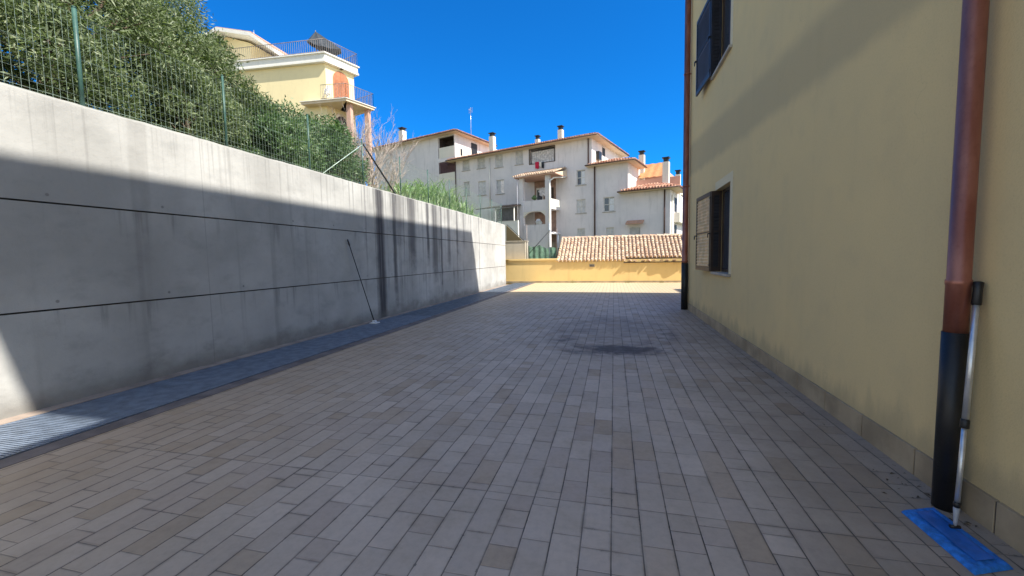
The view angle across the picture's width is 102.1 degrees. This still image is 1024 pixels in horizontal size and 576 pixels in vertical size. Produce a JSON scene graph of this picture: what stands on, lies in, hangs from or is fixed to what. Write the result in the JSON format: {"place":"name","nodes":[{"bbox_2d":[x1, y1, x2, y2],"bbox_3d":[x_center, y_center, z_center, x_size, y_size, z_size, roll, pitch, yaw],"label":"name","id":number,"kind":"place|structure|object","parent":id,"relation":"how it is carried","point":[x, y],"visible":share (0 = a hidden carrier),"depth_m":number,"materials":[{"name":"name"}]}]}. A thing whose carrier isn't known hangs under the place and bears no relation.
{"place":"outdoors","nodes":[
{"label":"outdoors","id":0,"kind":"place"},
{"bbox_2d":[1,0,690,185],"label":"sky","id":1,"kind":"structure","parent":0,"point":[524,69],"materials":[{"name":"blue"}]},
{"bbox_2d":[0,283,1023,575],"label":"courtyard paving","id":2,"kind":"structure","parent":0,"point":[594,429],"depth_m":2.91,"materials":[{"name":"tile"}]},
{"bbox_2d":[506,258,681,284],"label":"boundary wall","id":3,"kind":"structure","parent":2,"relation":"on","point":[550,270],"depth_m":23.30,"materials":[{"name":"paint"}]},
{"bbox_2d":[704,323,976,526],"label":"leaf litter","id":4,"kind":"object","parent":2,"relation":"on","point":[967,522],"visible":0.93,"depth_m":2.54,"materials":[{"name":"brown plant"}]},
{"bbox_2d":[681,0,1023,555],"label":"yellow house","id":5,"kind":"structure","parent":2,"relation":"on","point":[853,202],"depth_m":3.20,"materials":[{"name":"paint"}]},
{"bbox_2d":[721,186,729,272],"bbox_3d":[4.103,-1.096,7.755,0.060,1.620,1.100,0,4,14],"label":"window","id":6,"kind":"structure","parent":5,"relation":"in","point":[726,192],"depth_m":8.12,"materials":[{"name":"black glass"}]},
{"bbox_2d":[722,0,730,55],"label":"window","id":7,"kind":"structure","parent":5,"relation":"in","point":[726,24],"depth_m":8.06,"materials":[{"name":"black glass"}]},
{"bbox_2d":[902,281,1012,574],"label":"flat mop","id":8,"kind":"object","parent":2,"relation":"on","point":[971,554],"visible":1,"depth_m":2.20,"materials":[{"name":"metal"}]},
{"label":"back terrace","id":9,"kind":"structure","parent":0,"visible":0},
{"bbox_2d":[506,225,522,240],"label":"sloping wing wall","id":10,"kind":"structure","parent":9,"relation":"on","point":[511,235],"depth_m":26.19,"materials":[{"name":"beige concrete"}]},
{"bbox_2d":[505,240,528,258],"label":"cement pier","id":11,"kind":"structure","parent":9,"relation":"on","point":[515,249],"depth_m":24.61,"materials":[{"name":"beige concrete"}]},
{"bbox_2d":[507,225,557,258],"bbox_3d":[1.213,-2.529,24.542,3.097,2.585,0.082,0,4,14],"label":"wire fence","id":12,"kind":"object","parent":9,"relation":"on","point":[544,243],"visible":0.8,"depth_m":24.38,"materials":[{"name":"metal"}]},
{"bbox_2d":[528,245,558,258],"bbox_3d":[1.890,-2.145,25.471,2.065,0.998,0.200,0,4,14],"label":"shade net","id":13,"kind":"object","parent":9,"relation":"on","point":[536,254],"visible":0.61,"depth_m":25.51,"materials":[{"name":"green fabric"}]},
{"bbox_2d":[556,233,681,262],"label":"tiled outbuilding","id":14,"kind":"structure","parent":9,"relation":"on","point":[642,246],"depth_m":23.83,"materials":[{"name":"tile"}]},
{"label":"hillside","id":15,"kind":"structure","parent":0,"visible":0},
{"bbox_2d":[0,0,69,96],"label":"willow tree","id":16,"kind":"object","parent":15,"relation":"on","point":[14,54],"visible":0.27,"depth_m":4.78,"materials":[{"name":"green plant"}]},
{"bbox_2d":[0,0,151,121],"bbox_3d":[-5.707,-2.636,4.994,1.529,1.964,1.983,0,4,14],"label":"leafy shrub","id":17,"kind":"object","parent":15,"relation":"on","point":[103,96],"visible":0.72,"depth_m":5.06,"materials":[{"name":"green plant"}]},
{"bbox_2d":[0,0,195,128],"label":"willow tree","id":18,"kind":"object","parent":15,"relation":"on","point":[100,5],"visible":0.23,"depth_m":6.18,"materials":[{"name":"green plant"}]},
{"bbox_2d":[83,0,239,109],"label":"willow tree","id":19,"kind":"object","parent":15,"relation":"on","point":[180,8],"visible":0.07,"depth_m":8.37,"materials":[{"name":"green plant"}]},
{"bbox_2d":[80,0,255,149],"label":"willow tree","id":20,"kind":"object","parent":15,"relation":"on","point":[208,49],"visible":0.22,"depth_m":7.22,"materials":[{"name":"green plant"}]},
{"bbox_2d":[118,45,258,146],"bbox_3d":[-5.263,-2.805,6.902,1.741,1.994,1.761,-2,4,-19],"label":"leafy shrub","id":21,"kind":"object","parent":15,"relation":"on","point":[211,95],"visible":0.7,"depth_m":6.60,"materials":[{"name":"green plant"}]},
{"bbox_2d":[190,73,281,153],"bbox_3d":[-5.477,-3.149,8.239,1.733,2.147,1.689,-2,4,-18],"label":"willow tree","id":22,"kind":"object","parent":15,"relation":"on","point":[252,97],"visible":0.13,"depth_m":7.99,"materials":[{"name":"green plant"}]},
{"bbox_2d":[221,98,310,163],"bbox_3d":[-4.989,-2.899,8.299,1.543,1.952,1.661,3,6,44],"label":"leafy shrub","id":23,"kind":"object","parent":15,"relation":"on","point":[266,135],"visible":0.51,"depth_m":8.09,"materials":[{"name":"green plant"}]},
{"bbox_2d":[186,27,375,185],"bbox_3d":[-18.224,-13.159,35.241,18.358,16.689,11.529,0,4,14],"label":"hillside villa","id":24,"kind":"object","parent":15,"relation":"on","point":[303,80],"visible":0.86,"depth_m":29.66,"materials":[{"name":"yellow paint"}]},
{"bbox_2d":[306,30,341,55],"bbox_3d":[-14.233,-18.092,31.538,2.578,2.991,1.704,-2,4,-11],"label":"terrace parasol","id":25,"kind":"object","parent":24,"relation":"on","point":[322,44],"visible":0.86,"depth_m":31.27,"materials":[{"name":"fabric"}]},
{"bbox_2d":[323,85,330,97],"bbox_3d":[-12.870,-13.542,28.806,0.581,0.948,0.340,0,4,14],"label":"folding chair","id":26,"kind":"object","parent":24,"relation":"on","point":[327,94],"visible":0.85,"depth_m":28.71,"materials":[{"name":"white plastic"}]},
{"bbox_2d":[333,71,349,97],"bbox_3d":[-12.426,-14.460,30.192,0.074,2.503,1.295,2,5,32],"label":"arched door","id":27,"kind":"structure","parent":24,"relation":"in","point":[338,77],"depth_m":30.08,"materials":[{"name":"orange wood"}]},
{"bbox_2d":[337,116,346,130],"bbox_3d":[-12.442,-11.488,30.327,0.049,2.077,0.754,2,5,32],"label":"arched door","id":28,"kind":"structure","parent":24,"relation":"in","point":[339,118],"depth_m":30.30,"materials":[{"name":"brown wood"}]},
{"bbox_2d":[267,119,330,172],"bbox_3d":[-5.074,-3.004,9.386,1.748,1.740,1.849,0,4,14],"label":"leafy shrub","id":29,"kind":"object","parent":15,"relation":"on","point":[303,162],"visible":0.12,"depth_m":9.35,"materials":[{"name":"green plant"}]},
{"bbox_2d":[274,95,327,168],"bbox_3d":[-5.739,-3.600,10.841,2.422,2.361,1.914,0,4,14],"label":"leafy shrub","id":30,"kind":"object","parent":15,"relation":"on","point":[304,120],"visible":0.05,"depth_m":10.29,"materials":[{"name":"green plant"}]},
{"bbox_2d":[300,113,370,184],"bbox_3d":[-4.602,-3.200,10.495,1.862,2.223,1.967,0,4,14],"label":"leafy shrub","id":31,"kind":"object","parent":15,"relation":"on","point":[326,141],"visible":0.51,"depth_m":10.12,"materials":[{"name":"green plant"}]},
{"bbox_2d":[323,122,362,183],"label":"leafy shrub","id":32,"kind":"object","parent":15,"relation":"on","point":[347,154],"visible":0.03,"depth_m":11.85,"materials":[{"name":"green plant"}]},
{"bbox_2d":[317,101,377,176],"bbox_3d":[-4.750,-4.009,11.692,1.902,2.670,2.153,2,5,36],"label":"dry bush","id":33,"kind":"object","parent":15,"relation":"on","point":[363,138],"visible":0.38,"depth_m":11.74,"materials":[{"name":"brown plant"}]},
{"bbox_2d":[343,120,387,186],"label":"dry bush","id":34,"kind":"object","parent":15,"relation":"on","point":[373,174],"visible":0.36,"depth_m":11.21,"materials":[{"name":"brown plant"}]},
{"bbox_2d":[341,105,403,186],"bbox_3d":[-4.416,-4.048,12.430,2.543,2.842,2.312,0,4,14],"label":"dry bush","id":35,"kind":"object","parent":15,"relation":"on","point":[395,148],"visible":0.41,"depth_m":12.26,"materials":[{"name":"brown plant"}]},
{"bbox_2d":[357,145,407,192],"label":"dry bush","id":36,"kind":"object","parent":15,"relation":"on","point":[392,177],"visible":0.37,"depth_m":12.73,"materials":[{"name":"brown plant"}]},
{"bbox_2d":[362,129,421,189],"bbox_3d":[-4.160,-3.874,13.554,2.490,2.510,1.873,0,4,14],"label":"dry bush","id":37,"kind":"object","parent":15,"relation":"on","point":[404,156],"visible":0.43,"depth_m":13.31,"materials":[{"name":"brown plant"}]},
{"bbox_2d":[379,181,428,200],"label":"reed clump","id":38,"kind":"object","parent":15,"relation":"on","point":[405,188],"visible":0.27,"depth_m":13.10,"materials":[{"name":"green plant"}]},
{"bbox_2d":[378,181,430,202],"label":"reed clump","id":39,"kind":"object","parent":15,"relation":"on","point":[408,189],"visible":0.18,"depth_m":13.94,"materials":[{"name":"green plant"}]},
{"bbox_2d":[383,179,440,204],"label":"reed clump","id":40,"kind":"object","parent":15,"relation":"on","point":[434,198],"visible":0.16,"depth_m":14.79,"materials":[{"name":"green plant"}]},
{"bbox_2d":[413,178,465,208],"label":"reed clump","id":41,"kind":"object","parent":15,"relation":"on","point":[437,199],"visible":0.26,"depth_m":15.54,"materials":[{"name":"green plant"}]},
{"bbox_2d":[430,185,470,210],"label":"reed clump","id":42,"kind":"object","parent":15,"relation":"on","point":[444,202],"visible":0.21,"depth_m":16.19,"materials":[{"name":"green plant"}]},
{"bbox_2d":[443,193,467,211],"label":"reed clump","id":43,"kind":"object","parent":15,"relation":"on","point":[457,205],"visible":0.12,"depth_m":17.03,"materials":[{"name":"green plant"}]},
{"bbox_2d":[459,201,477,215],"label":"reed clump","id":44,"kind":"object","parent":15,"relation":"on","point":[471,211],"visible":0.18,"depth_m":17.94,"materials":[{"name":"green plant"}]},
{"bbox_2d":[475,204,520,221],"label":"garden canopy","id":45,"kind":"object","parent":15,"relation":"on","point":[508,214],"visible":0.54,"depth_m":41.97,"materials":[{"name":"grey metal"}]},
{"bbox_2d":[497,220,518,240],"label":"yard wall","id":46,"kind":"structure","parent":15,"relation":"on","point":[514,225],"depth_m":40.82,"materials":[{"name":"white paint"}]},
{"bbox_2d":[372,107,688,247],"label":"apartment block","id":47,"kind":"structure","parent":15,"relation":"on","point":[592,184],"depth_m":42.05,"materials":[{"name":"grey paint"}]},
{"bbox_2d":[461,160,469,171],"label":"window","id":48,"kind":"structure","parent":47,"relation":"in","point":[465,163],"depth_m":48.59,"materials":[{"name":"stone"}]},
{"bbox_2d":[463,182,470,196],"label":"window","id":49,"kind":"structure","parent":47,"relation":"in","point":[467,183],"depth_m":48.74,"materials":[{"name":"stone"}]},
{"bbox_2d":[476,157,485,169],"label":"window","id":50,"kind":"structure","parent":47,"relation":"in","point":[482,163],"depth_m":47.42,"materials":[{"name":"stone"}]},
{"bbox_2d":[478,181,485,195],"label":"window","id":51,"kind":"structure","parent":47,"relation":"in","point":[482,185],"depth_m":47.61,"materials":[{"name":"stone"}]},
{"bbox_2d":[494,154,502,168],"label":"window","id":52,"kind":"structure","parent":47,"relation":"in","point":[499,158],"depth_m":46.14,"materials":[{"name":"stone"}]},
{"bbox_2d":[495,180,504,194],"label":"window","id":53,"kind":"structure","parent":47,"relation":"in","point":[500,183],"depth_m":46.31,"materials":[{"name":"stone"}]},
{"bbox_2d":[514,150,522,165],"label":"window","id":54,"kind":"structure","parent":47,"relation":"in","point":[519,161],"depth_m":44.77,"materials":[{"name":"stone"}]},
{"bbox_2d":[535,219,541,224],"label":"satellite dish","id":55,"kind":"object","parent":47,"relation":"on","point":[538,221],"visible":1,"depth_m":41.26,"materials":[{"name":"white metal"}]},
{"bbox_2d":[538,187,544,195],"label":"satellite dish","id":56,"kind":"object","parent":47,"relation":"hanging from","point":[541,191],"visible":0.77,"depth_m":42.64,"materials":[{"name":"white metal"}]},
{"bbox_2d":[575,170,585,185],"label":"window","id":57,"kind":"structure","parent":47,"relation":"in","point":[580,173],"depth_m":41.27,"materials":[{"name":"white glass"}]},
{"bbox_2d":[575,199,585,213],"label":"window","id":58,"kind":"structure","parent":47,"relation":"in","point":[581,204],"depth_m":41.44,"materials":[{"name":"stone"}]},
{"bbox_2d":[578,228,584,236],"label":"window","id":59,"kind":"structure","parent":47,"relation":"in","point":[581,232],"depth_m":41.65,"materials":[{"name":"glass"}]},
{"bbox_2d":[602,197,615,212],"bbox_3d":[9.354,-8.023,39.901,1.316,1.440,0.230,2,5,32],"label":"window","id":60,"kind":"structure","parent":47,"relation":"in","point":[609,201],"depth_m":39.96,"materials":[{"name":"white glass"}]},
{"bbox_2d":[606,227,613,237],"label":"window","id":61,"kind":"structure","parent":47,"relation":"in","point":[609,231],"depth_m":40.09,"materials":[{"name":"glass"}]},
{"bbox_2d":[629,227,639,234],"bbox_3d":[11.558,-4.968,38.890,1.043,1.519,0.060,2,5,32],"label":"window","id":62,"kind":"structure","parent":47,"relation":"in","point":[634,230],"depth_m":38.88,"materials":[{"name":"glass"}]},
{"bbox_2d":[638,163,661,177],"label":"awning","id":63,"kind":"object","parent":47,"relation":"attached to","point":[652,170],"visible":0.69,"depth_m":41.79,"materials":[{"name":"orange fabric"}]},
{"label":"light well floor","id":64,"kind":"structure","parent":0,"visible":0},
{"bbox_2d":[0,82,505,419],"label":"retaining wall","id":65,"kind":"structure","parent":64,"relation":"on","point":[132,252],"depth_m":5.59,"materials":[{"name":"concrete"}]},
{"bbox_2d":[0,0,501,223],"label":"fence","id":66,"kind":"object","parent":65,"relation":"on","point":[79,76],"visible":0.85,"depth_m":6.45,"materials":[{"name":"metal"}]},
{"bbox_2d":[0,284,508,424],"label":"wall kerb","id":67,"kind":"structure","parent":64,"relation":"on","point":[50,408],"depth_m":5.51,"materials":[{"name":"grey concrete"}]},
{"bbox_2d":[0,283,529,459],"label":"floor grating","id":68,"kind":"object","parent":64,"relation":"on","point":[27,434],"visible":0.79,"depth_m":4.95,"materials":[{"name":"metal"}]},
{"bbox_2d":[347,239,379,323],"bbox_3d":[-3.386,-0.130,9.516,0.219,1.963,0.691,2,5,33],"label":"floor squeegee","id":69,"kind":"object","parent":68,"relation":"on","point":[374,321],"visible":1,"depth_m":9.61,"materials":[{"name":"black plastic"}]},
{"label":"ground","id":70,"kind":"structure","parent":0,"visible":0},
{"bbox_2d":[0,283,533,468],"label":"dark kerb","id":71,"kind":"structure","parent":70,"relation":"on","point":[27,455],"depth_m":4.41,"materials":[{"name":"stone"}]}
]}

